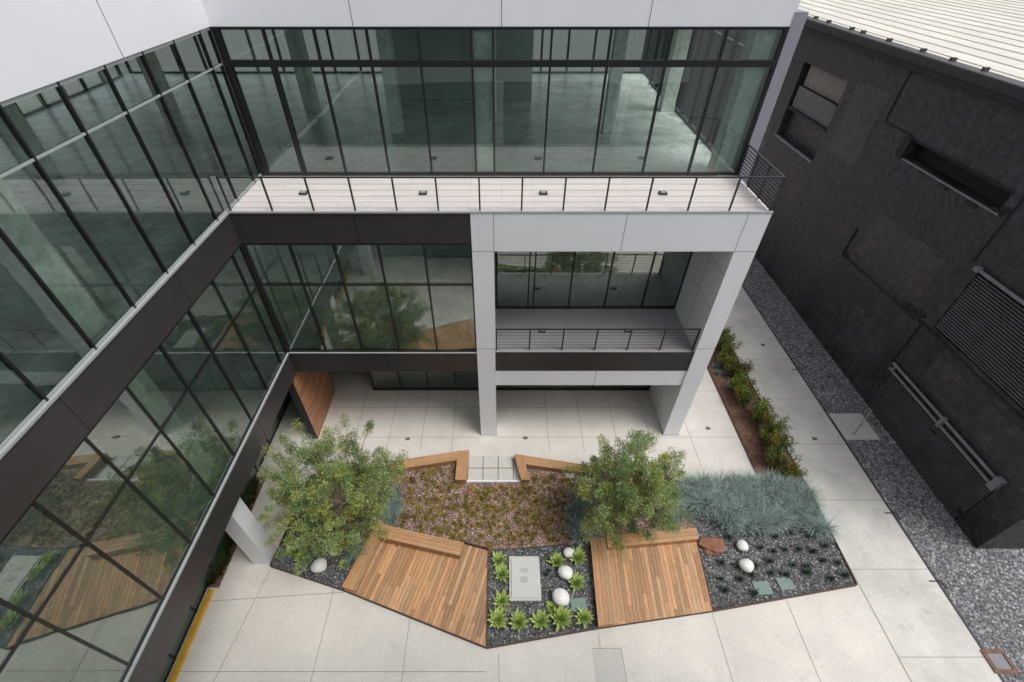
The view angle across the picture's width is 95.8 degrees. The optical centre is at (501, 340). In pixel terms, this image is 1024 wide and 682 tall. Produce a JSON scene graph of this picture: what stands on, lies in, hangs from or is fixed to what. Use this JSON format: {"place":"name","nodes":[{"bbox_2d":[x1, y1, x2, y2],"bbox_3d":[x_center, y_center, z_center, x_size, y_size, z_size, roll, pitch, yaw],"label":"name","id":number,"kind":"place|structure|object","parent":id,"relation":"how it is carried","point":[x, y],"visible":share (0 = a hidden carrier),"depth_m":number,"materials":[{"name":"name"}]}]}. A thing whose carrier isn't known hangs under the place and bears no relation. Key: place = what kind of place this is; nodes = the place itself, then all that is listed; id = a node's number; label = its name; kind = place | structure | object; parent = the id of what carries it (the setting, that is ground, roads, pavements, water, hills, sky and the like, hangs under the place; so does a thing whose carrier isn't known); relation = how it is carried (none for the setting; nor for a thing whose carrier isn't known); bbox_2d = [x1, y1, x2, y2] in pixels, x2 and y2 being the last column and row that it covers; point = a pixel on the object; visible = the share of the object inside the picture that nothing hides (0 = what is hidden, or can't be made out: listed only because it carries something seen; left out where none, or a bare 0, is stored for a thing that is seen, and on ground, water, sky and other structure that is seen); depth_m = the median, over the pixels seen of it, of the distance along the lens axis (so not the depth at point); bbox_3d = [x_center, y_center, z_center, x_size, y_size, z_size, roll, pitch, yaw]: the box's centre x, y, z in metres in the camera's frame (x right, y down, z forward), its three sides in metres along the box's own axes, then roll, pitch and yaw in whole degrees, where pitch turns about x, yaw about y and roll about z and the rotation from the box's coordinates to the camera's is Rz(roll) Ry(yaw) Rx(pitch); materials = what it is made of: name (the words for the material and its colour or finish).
{"place":"outdoors","nodes":[
{"label":"outdoors","id":0,"kind":"place"},
{"bbox_2d":[0,211,221,440],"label":"third floor slab","id":1,"kind":"structure","parent":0,"point":[40,353],"depth_m":11.64,"materials":[{"name":"concrete"}]},
{"bbox_2d":[0,215,240,540],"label":"fascia panel","id":2,"kind":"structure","parent":1,"relation":"attached to","point":[36,456],"depth_m":9.73,"materials":[{"name":"metal"}]},
{"bbox_2d":[0,212,228,459],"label":"ledge trim","id":3,"kind":"structure","parent":2,"relation":"on","point":[10,444],"depth_m":9.65,"materials":[{"name":"metal"}]},
{"bbox_2d":[0,27,261,450],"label":"third floor left transoms","id":4,"kind":"object","parent":2,"relation":"on","point":[27,417],"visible":0.95,"depth_m":9.75,"materials":[{"name":"grey metal"}]},
{"bbox_2d":[0,27,262,401],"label":"third floor left mullions","id":5,"kind":"object","parent":2,"relation":"on","point":[37,279],"visible":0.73,"depth_m":10.48,"materials":[{"name":"black metal"}]},
{"bbox_2d":[0,351,283,681],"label":"second floor slab","id":6,"kind":"structure","parent":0,"point":[96,599],"depth_m":12.96,"materials":[{"name":"concrete"}]},
{"bbox_2d":[16,30,645,112],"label":"ground","id":7,"kind":"structure","parent":0,"point":[344,47],"depth_m":87.32,"materials":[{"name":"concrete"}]},
{"bbox_2d":[639,0,1023,548],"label":"black warehouse","id":8,"kind":"structure","parent":7,"relation":"on","point":[889,255],"depth_m":21.22,"materials":[{"name":"paint"}]},
{"bbox_2d":[742,256,1023,681],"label":"gravel strip","id":9,"kind":"object","parent":7,"relation":"on","point":[1006,566],"visible":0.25,"depth_m":18.96,"materials":[{"name":"gravel"}]},
{"bbox_2d":[829,413,879,439],"bbox_3d":[16.950,4.111,22.255,1.600,0.050,1.550,0,42,0],"label":"concrete pad","id":10,"kind":"object","parent":9,"relation":"on","point":[847,424],"visible":1,"depth_m":22.22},
{"bbox_2d":[742,285,1004,681],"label":"gravel edging","id":11,"kind":"object","parent":9,"relation":"on","point":[938,582],"visible":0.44,"depth_m":19.20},
{"bbox_2d":[750,289,1023,681],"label":"loose gravel stones","id":12,"kind":"object","parent":9,"relation":"on","point":[905,487],"visible":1,"depth_m":19.17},
{"bbox_2d":[980,650,1018,673],"bbox_3d":[16.325,10.511,15.166,0.750,0.048,0.650,0,42,0],"label":"rusted drain frame","id":13,"kind":"object","parent":9,"relation":"on","point":[1002,662],"visible":1,"depth_m":15.15,"materials":[{"name":"metal"}]},
{"bbox_2d":[0,74,711,210],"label":"third floor slab","id":14,"kind":"structure","parent":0,"point":[81,182],"depth_m":19.32,"materials":[{"name":"concrete"}]},
{"bbox_2d":[227,67,269,175],"bbox_3d":[-8.300,-7.172,15.270,0.120,3.428,0.200,0,42,0],"label":"door frame","id":15,"kind":"object","parent":14,"relation":"on","point":[245,110],"visible":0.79,"depth_m":15.12,"materials":[{"name":"black metal"}]},
{"bbox_2d":[270,67,306,175],"bbox_3d":[-6.970,-7.172,15.270,0.140,3.428,0.200,0,42,0],"label":"door frame","id":16,"kind":"object","parent":14,"relation":"on","point":[286,111],"visible":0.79,"depth_m":15.12,"materials":[{"name":"black metal"}]},
{"bbox_2d":[228,211,471,242],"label":"fascia panel","id":17,"kind":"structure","parent":14,"relation":"attached to","point":[341,227],"depth_m":14.62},
{"bbox_2d":[391,30,533,99],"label":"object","id":18,"kind":"structure","parent":14,"relation":"on","point":[455,83],"depth_m":22.43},
{"bbox_2d":[213,29,784,175],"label":"third floor back transoms","id":19,"kind":"object","parent":14,"relation":"on","point":[504,173],"visible":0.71,"depth_m":16.34,"materials":[{"name":"black metal"}]},
{"bbox_2d":[210,27,786,175],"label":"third floor back mullions","id":20,"kind":"object","parent":19,"relation":"attached to","point":[220,44],"visible":0.75,"depth_m":14.68,"materials":[{"name":"black metal"}]},
{"bbox_2d":[223,59,776,66],"bbox_3d":[-0.050,-8.443,14.060,16.700,0.180,0.125,0,42,0],"label":"head band","id":21,"kind":"object","parent":19,"relation":"attached to","point":[501,63],"visible":1,"depth_m":14.01,"materials":[{"name":"black metal"}]},
{"bbox_2d":[211,27,789,28],"bbox_3d":[-0.015,-9.097,13.420,16.830,0.049,0.055,0,42,0],"label":"parapet drip","id":22,"kind":"object","parent":19,"relation":"on","point":[500,27],"visible":1,"depth_m":13.40,"materials":[{"name":"black metal"}]},
{"bbox_2d":[232,178,768,210],"bbox_3d":[-0.045,-4.890,15.321,16.770,0.018,2.780,0,42,0],"label":"terrace decking","id":23,"kind":"object","parent":14,"relation":"on","point":[504,194],"visible":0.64,"depth_m":15.19,"materials":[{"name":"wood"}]},
{"bbox_2d":[216,176,785,210],"bbox_3d":[-0.025,-4.425,13.968,16.762,1.100,0.052,0,42,0],"label":"terrace railing","id":24,"kind":"object","parent":23,"relation":"on","point":[522,177],"visible":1,"depth_m":13.61,"materials":[{"name":"metal"}]},
{"bbox_2d":[229,211,772,212],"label":"terrace edge trim","id":25,"kind":"structure","parent":23,"relation":"attached to","point":[500,211],"depth_m":14.24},
{"bbox_2d":[737,144,783,209],"bbox_3d":[8.330,-5.338,14.976,0.052,1.100,2.652,0,42,0],"label":"terrace railing","id":26,"kind":"object","parent":23,"relation":"on","point":[755,166],"visible":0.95,"depth_m":14.89,"materials":[{"name":"metal"}]},
{"bbox_2d":[157,245,671,357],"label":"second floor slab","id":27,"kind":"structure","parent":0,"point":[453,314],"depth_m":21.25,"materials":[{"name":"concrete"}]},
{"bbox_2d":[128,355,296,681],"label":"second fascia","id":28,"kind":"structure","parent":27,"relation":"attached to","point":[154,654],"depth_m":13.27,"materials":[{"name":"metal"}]},
{"bbox_2d":[0,245,286,681],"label":"second floor left transoms","id":29,"kind":"object","parent":28,"relation":"on","point":[31,622],"visible":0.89,"depth_m":11.01,"materials":[{"name":"black metal"}]},
{"bbox_2d":[0,244,287,666],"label":"second floor left mullions","id":30,"kind":"object","parent":28,"relation":"on","point":[69,529],"visible":0.87,"depth_m":11.84,"materials":[{"name":"black metal"}]},
{"bbox_2d":[123,353,288,681],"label":"second sill","id":31,"kind":"structure","parent":28,"relation":"on","point":[143,645],"depth_m":12.71,"materials":[{"name":"metal"}]},
{"bbox_2d":[241,243,476,352],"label":"second floor back mullions","id":32,"kind":"object","parent":28,"relation":"on","point":[259,279],"visible":0.83,"depth_m":16.47,"materials":[{"name":"black metal"}]},
{"bbox_2d":[243,243,475,351],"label":"second floor back transoms","id":33,"kind":"object","parent":27,"relation":"on","point":[374,284],"visible":0.79,"depth_m":16.17,"materials":[{"name":"black metal"}]},
{"bbox_2d":[289,354,477,371],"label":"second fascia back","id":34,"kind":"structure","parent":27,"relation":"attached to","point":[379,363],"depth_m":18.66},
{"bbox_2d":[289,352,476,353],"bbox_3d":[-4.690,0.450,18.315,7.420,0.032,0.110,0,42,0],"label":"window sill","id":35,"kind":"structure","parent":34,"relation":"on","point":[382,352],"depth_m":18.28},
{"bbox_2d":[0,30,777,486],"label":"interior columns","id":36,"kind":"structure","parent":27,"relation":"on","point":[26,236],"depth_m":14.51,"materials":[{"name":"concrete"}]},
{"bbox_2d":[201,0,800,26],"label":"parapet back","id":37,"kind":"structure","parent":36,"relation":"on","point":[487,13],"depth_m":13.18,"materials":[{"name":"white metal"}]},
{"bbox_3d":[-15.310,-3.619,6.842,13.380,0.630,17.600,0,42,0],"label":"roof","id":38,"kind":"object","parent":36,"relation":"on","visible":0},
{"bbox_2d":[0,0,209,101],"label":"parapet","id":39,"kind":"structure","parent":38,"relation":"attached to","point":[43,43],"depth_m":9.16,"materials":[{"name":"white metal"}]},
{"bbox_2d":[498,305,673,308],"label":"loggia back transoms","id":40,"kind":"object","parent":27,"relation":"on","point":[587,306],"visible":0.46,"depth_m":20.38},
{"bbox_2d":[496,251,692,308],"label":"loggia back mullions","id":41,"kind":"object","parent":27,"relation":"on","point":[649,276],"visible":0.64,"depth_m":19.38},
{"bbox_2d":[496,309,693,351],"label":"loggia deck","id":42,"kind":"structure","parent":27,"relation":"on","point":[584,341],"depth_m":19.27,"materials":[{"name":"concrete"}]},
{"bbox_2d":[496,328,700,349],"bbox_3d":[3.700,-0.054,18.066,7.852,1.100,0.052,0,42,0],"label":"loggia railing","id":43,"kind":"object","parent":42,"relation":"on","point":[598,329],"visible":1,"depth_m":17.71,"materials":[{"name":"metal"}]},
{"bbox_2d":[166,367,910,681],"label":"courtyard pavement","id":44,"kind":"structure","parent":0,"point":[844,637],"depth_m":16.10,"materials":[{"name":"concrete"}]},
{"bbox_2d":[167,590,213,681],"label":"yellow kerb","id":45,"kind":"structure","parent":44,"relation":"on","point":[189,640],"depth_m":15.59,"materials":[{"name":"paint"}]},
{"bbox_2d":[156,394,288,681],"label":"window glass","id":46,"kind":"object","parent":44,"relation":"on","point":[176,644],"visible":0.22,"depth_m":16.62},
{"bbox_2d":[163,398,290,681],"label":"window frame","id":47,"kind":"object","parent":44,"relation":"on","point":[184,636],"visible":0.22,"depth_m":16.40,"materials":[{"name":"black metal"}]},
{"bbox_2d":[208,476,265,587],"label":"hedge bed mulch","id":48,"kind":"object","parent":44,"relation":"on","point":[217,583],"visible":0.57,"depth_m":17.76,"materials":[{"name":"soil"}]},
{"bbox_2d":[202,473,260,589],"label":"hedge grass","id":49,"kind":"structure","parent":48,"relation":"on","point":[225,553],"depth_m":17.56,"materials":[{"name":"green plant"}]},
{"bbox_2d":[225,498,276,563],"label":"ground columns","id":50,"kind":"structure","parent":44,"relation":"on","point":[246,532],"depth_m":16.25,"materials":[{"name":"concrete"}]},
{"bbox_2d":[289,382,317,438],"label":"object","id":51,"kind":"object","parent":44,"relation":"on","point":[300,408],"visible":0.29,"depth_m":20.32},
{"bbox_2d":[292,372,334,437],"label":"entry wall cladding","id":52,"kind":"structure","parent":51,"relation":"attached to","point":[315,391],"depth_m":21.38,"materials":[{"name":"wood"}]},
{"bbox_2d":[389,450,468,482],"bbox_3d":[-3.180,5.554,20.358,3.440,0.421,1.500,0,42,0],"label":"wood bench","id":53,"kind":"object","parent":44,"relation":"on","point":[460,459],"visible":0.91,"depth_m":20.35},
{"bbox_2d":[374,387,647,389],"bbox_3d":[0.500,0.962,22.587,14.200,4.162,0.148,0,42,0],"label":"window frame","id":54,"kind":"object","parent":44,"relation":"on","point":[513,388],"visible":0.46,"depth_m":23.91,"materials":[{"name":"black metal"}]},
{"bbox_2d":[368,372,650,390],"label":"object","id":55,"kind":"object","parent":54,"relation":"attached to","point":[400,383],"visible":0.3,"depth_m":23.62,"materials":[{"name":"black metal"}]},
{"bbox_2d":[181,393,911,681],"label":"pavement joints","id":56,"kind":"object","parent":44,"relation":"on","point":[455,407],"visible":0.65,"depth_m":16.36,"materials":[{"name":"concrete"}]},
{"bbox_2d":[514,454,596,482],"bbox_3d":[2.380,5.622,20.284,3.640,0.421,1.300,0,42,0],"label":"wood bench","id":57,"kind":"object","parent":44,"relation":"on","point":[523,463],"visible":0.83,"depth_m":20.22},
{"bbox_2d":[270,345,857,648],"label":"planter beds","id":58,"kind":"object","parent":44,"relation":"on","point":[489,471],"visible":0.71,"depth_m":17.94,"materials":[{"name":"gravel"}]},
{"bbox_2d":[311,557,326,572],"bbox_3d":[-6.778,8.326,17.169,0.571,0.485,0.534,0,42,0],"label":"white boulder","id":59,"kind":"object","parent":58,"relation":"on","point":[319,565],"visible":1,"depth_m":17.01,"materials":[{"name":"stone"}]},
{"bbox_2d":[257,413,408,575],"bbox_3d":[-6.040,5.633,16.682,5.126,5.190,5.609,0,42,0],"label":"olive tree","id":60,"kind":"object","parent":58,"relation":"on","point":[303,498],"visible":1,"depth_m":15.87,"materials":[{"name":"green plant"}]},
{"bbox_2d":[342,520,487,645],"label":"wood deck","id":61,"kind":"structure","parent":58,"relation":"on","point":[439,582],"depth_m":16.91,"materials":[{"name":"wood"}]},
{"bbox_2d":[381,464,590,552],"bbox_3d":[-0.507,6.763,19.162,8.876,0.204,4.018,0,42,0],"label":"sedum ground cover","id":62,"kind":"object","parent":58,"relation":"on","point":[468,507],"visible":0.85,"depth_m":19.03,"materials":[{"name":"brown plant"}]},
{"bbox_2d":[487,606,508,629],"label":"agave plant","id":63,"kind":"object","parent":58,"relation":"on","point":[497,619],"visible":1,"depth_m":15.87,"materials":[{"name":"green plant"}]},
{"bbox_2d":[493,589,510,608],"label":"agave plant","id":64,"kind":"object","parent":58,"relation":"on","point":[501,600],"visible":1,"depth_m":16.33,"materials":[{"name":"green plant"}]},
{"bbox_2d":[508,606,528,632],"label":"agave plant","id":65,"kind":"object","parent":58,"relation":"on","point":[519,621],"visible":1,"depth_m":15.81,"materials":[{"name":"green plant"}]},
{"bbox_2d":[341,479,704,568],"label":"blue fescue grass","id":66,"kind":"structure","parent":58,"relation":"on","point":[573,510],"depth_m":18.57,"materials":[{"name":"plant"}]},
{"bbox_2d":[509,556,541,601],"bbox_3d":[0.850,8.686,16.954,1.140,0.155,1.550,0,42,0],"label":"utility cover","id":67,"kind":"object","parent":58,"relation":"on","point":[524,580],"visible":1,"depth_m":16.85,"materials":[{"name":"concrete"}]},
{"bbox_2d":[529,610,551,630],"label":"agave plant","id":68,"kind":"object","parent":58,"relation":"on","point":[539,619],"visible":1,"depth_m":15.84,"materials":[{"name":"green plant"}]},
{"bbox_2d":[488,552,596,639],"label":"loose gravel stones","id":69,"kind":"object","parent":58,"relation":"on","point":[545,596],"visible":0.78,"depth_m":16.56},
{"bbox_2d":[552,588,569,605],"bbox_3d":[2.096,9.062,16.339,0.612,0.500,0.576,0,42,0],"label":"white boulder","id":70,"kind":"object","parent":58,"relation":"on","point":[560,597],"visible":0.97,"depth_m":16.16,"materials":[{"name":"stone"}]},
{"bbox_2d":[550,605,572,630],"bbox_3d":[2.102,9.484,15.859,0.867,0.365,0.775,-13,44,-14],"label":"agave plant","id":71,"kind":"object","parent":58,"relation":"on","point":[561,616],"visible":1,"depth_m":15.86,"materials":[{"name":"green plant"}]},
{"bbox_2d":[568,571,585,591],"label":"agave plant","id":72,"kind":"object","parent":58,"relation":"on","point":[576,581],"visible":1,"depth_m":16.75,"materials":[{"name":"green plant"}]},
{"bbox_2d":[568,545,586,564],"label":"agave plant","id":73,"kind":"object","parent":58,"relation":"on","point":[578,556],"visible":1,"depth_m":17.41,"materials":[{"name":"green plant"}]},
{"bbox_2d":[570,597,586,611],"bbox_3d":[2.720,9.312,16.341,0.550,0.040,0.420,-4,42,-4],"label":"stepping stone","id":74,"kind":"object","parent":58,"relation":"on","point":[576,603],"visible":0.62,"depth_m":16.32,"materials":[{"name":"green stone"}]},
{"bbox_2d":[575,607,594,628],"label":"agave plant","id":75,"kind":"object","parent":58,"relation":"on","point":[584,617],"visible":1,"depth_m":15.91,"materials":[{"name":"green plant"}]},
{"bbox_2d":[561,428,695,553],"bbox_3d":[4.480,5.375,17.043,4.695,5.075,4.309,0,42,0],"label":"olive tree","id":76,"kind":"object","parent":58,"relation":"on","point":[658,483],"visible":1,"depth_m":16.16,"materials":[{"name":"green plant"}]},
{"bbox_2d":[590,527,712,627],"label":"wood deck","id":77,"kind":"structure","parent":58,"relation":"on","point":[663,576],"depth_m":16.93,"materials":[{"name":"wood"}]},
{"bbox_2d":[698,537,725,554],"bbox_3d":[8.135,7.905,17.826,1.060,0.306,0.706,0,42,0],"label":"rust boulder","id":78,"kind":"object","parent":58,"relation":"on","point":[713,546],"visible":1,"depth_m":17.76,"materials":[{"name":"stone"}]},
{"bbox_2d":[724,353,747,374],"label":"shrub","id":79,"kind":"object","parent":58,"relation":"on","point":[730,367],"visible":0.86,"depth_m":24.26,"materials":[{"name":"green plant"}]},
{"bbox_2d":[733,358,754,380],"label":"shrub","id":80,"kind":"object","parent":58,"relation":"on","point":[741,370],"visible":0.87,"depth_m":23.85,"materials":[{"name":"green plant"}]},
{"bbox_2d":[734,384,757,405],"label":"shrub","id":81,"kind":"object","parent":58,"relation":"on","point":[741,395],"visible":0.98,"depth_m":22.60,"materials":[{"name":"green plant"}]},
{"bbox_2d":[752,581,772,594],"bbox_3d":[9.450,8.943,16.748,0.600,0.040,0.450,-2,42,-2],"label":"stepping stone","id":82,"kind":"object","parent":58,"relation":"on","point":[764,587],"visible":1,"depth_m":16.74,"materials":[{"name":"green stone"}]},
{"bbox_2d":[751,400,774,426],"bbox_3d":[12.245,3.473,21.784,1.109,1.518,0.843,26,48,25],"label":"shrub","id":83,"kind":"object","parent":58,"relation":"on","point":[758,418],"visible":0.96,"depth_m":21.64,"materials":[{"name":"green plant"}]},
{"bbox_2d":[759,422,788,445],"bbox_3d":[12.166,4.341,21.049,1.022,1.231,1.079,-13,44,-14],"label":"shrub","id":84,"kind":"object","parent":58,"relation":"on","point":[766,436],"visible":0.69,"depth_m":20.94,"materials":[{"name":"green plant"}]},
{"bbox_2d":[697,524,852,602],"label":"loose gravel stones","id":85,"kind":"object","parent":58,"relation":"on","point":[797,570],"visible":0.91,"depth_m":17.50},
{"bbox_2d":[761,411,792,433],"bbox_3d":[12.587,3.889,21.338,0.933,1.503,1.271,-11,43,-12],"label":"shrub","id":86,"kind":"object","parent":58,"relation":"on","point":[778,426],"visible":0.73,"depth_m":21.09,"materials":[{"name":"green plant"}]},
{"bbox_2d":[764,444,794,469],"bbox_3d":[12.077,5.167,20.143,1.397,1.216,0.986,0,42,0],"label":"shrub","id":87,"kind":"object","parent":58,"relation":"on","point":[772,456],"visible":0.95,"depth_m":20.11,"materials":[{"name":"green plant"}]},
{"bbox_2d":[767,430,796,451],"bbox_3d":[12.277,4.595,20.484,1.132,1.601,0.887,0,42,0],"label":"shrub","id":88,"kind":"object","parent":58,"relation":"on","point":[782,443],"visible":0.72,"depth_m":20.22,"materials":[{"name":"green plant"}]},
{"bbox_2d":[775,577,795,590],"bbox_3d":[10.350,8.842,16.859,0.550,0.040,0.420,-4,42,-4],"label":"stepping stone","id":89,"kind":"object","parent":58,"relation":"on","point":[785,583],"visible":1,"depth_m":16.84,"materials":[{"name":"green stone"}]},
{"bbox_2d":[779,452,807,479],"bbox_3d":[12.392,5.465,19.732,1.104,1.326,1.033,0,42,0],"label":"shrub","id":90,"kind":"object","parent":58,"relation":"on","point":[791,468],"visible":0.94,"depth_m":19.55,"materials":[{"name":"green plant"}]},
{"bbox_2d":[592,649,625,681],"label":"access cover slab","id":91,"kind":"structure","parent":44,"relation":"on","point":[608,665],"depth_m":15.10,"materials":[{"name":"concrete"}]},
{"bbox_2d":[470,175,771,434],"bbox_3d":[3.695,-0.712,19.144,9.330,11.336,2.880,0,42,0],"label":"white portal frame","id":92,"kind":"object","parent":44,"relation":"on","point":[701,236],"visible":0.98,"depth_m":15.16,"materials":[{"name":"metal"}]},
{"bbox_2d":[496,371,686,384],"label":"loggia lower beam","id":93,"kind":"structure","parent":92,"relation":"attached to","point":[589,377],"depth_m":19.32,"materials":[{"name":"white metal"}]},
{"bbox_2d":[496,352,693,370],"bbox_3d":[3.700,0.801,18.734,7.880,1.046,0.120,0,42,0],"label":"fascia panel","id":94,"kind":"object","parent":93,"relation":"on","point":[600,361],"visible":1,"depth_m":18.68,"materials":[{"name":"brown metal"}]},
{"bbox_2d":[642,74,731,304],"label":"side wall","id":95,"kind":"structure","parent":44,"relation":"on","point":[670,266],"depth_m":22.58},
{"bbox_2d":[649,30,743,150],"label":"third floor side transoms","id":96,"kind":"object","parent":95,"relation":"on","point":[685,118],"visible":0.27,"depth_m":18.66,"materials":[{"name":"black metal"}]},
{"bbox_2d":[649,30,741,142],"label":"third floor side mullions","id":97,"kind":"object","parent":96,"relation":"attached to","point":[701,76],"visible":0.27,"depth_m":19.40,"materials":[{"name":"black metal"}]},
{"bbox_2d":[731,9,808,183],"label":"end pier","id":98,"kind":"structure","parent":44,"relation":"on","point":[785,55],"depth_m":14.54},
{"bbox_2d":[678,461,849,543],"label":"blue fescue grass","id":99,"kind":"structure","parent":0,"point":[735,499],"depth_m":18.74,"materials":[{"name":"plant"}]},
{"bbox_2d":[723,286,1001,681],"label":"side walkway","id":100,"kind":"structure","parent":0,"point":[928,634],"depth_m":18.36,"materials":[{"name":"concrete"}]},
{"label":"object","id":101,"kind":"object","parent":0,"visible":0},
{"bbox_2d":[131,73,642,73],"bbox_3d":[-6.800,-15.601,27.909,30.400,1.020,0.290,0,42,0],"label":"spandrel","id":102,"kind":"object","parent":101,"relation":"on","point":[378,73],"visible":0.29,"depth_m":27.48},
{"bbox_2d":[124,30,651,72],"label":"third mullions","id":103,"kind":"object","parent":102,"relation":"on","point":[356,46],"visible":0.27,"depth_m":26.61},
{"bbox_2d":[131,71,641,72],"bbox_3d":[-6.800,-17.566,26.005,30.400,4.402,0.148,0,42,0],"label":"window frame","id":104,"kind":"object","parent":103,"relation":"attached to","point":[378,71],"visible":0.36,"depth_m":27.39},
{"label":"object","id":105,"kind":"object","parent":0,"visible":0},
{"bbox_2d":[25,74,128,116],"bbox_3d":[-22.155,-4.649,15.831,0.290,1.020,32.300,0,42,0],"label":"spandrel","id":106,"kind":"object","parent":105,"relation":"on","point":[79,94],"visible":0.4,"depth_m":24.14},
{"bbox_2d":[14,64,122,116],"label":"third mullions","id":107,"kind":"object","parent":106,"relation":"on","point":[82,82],"visible":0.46,"depth_m":24.31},
{"bbox_2d":[23,75,121,115],"bbox_3d":[-22.064,-6.406,13.697,0.148,4.402,31.500,0,42,0],"label":"ceiling beam","id":108,"kind":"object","parent":107,"relation":"attached to","point":[60,100],"visible":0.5,"depth_m":23.62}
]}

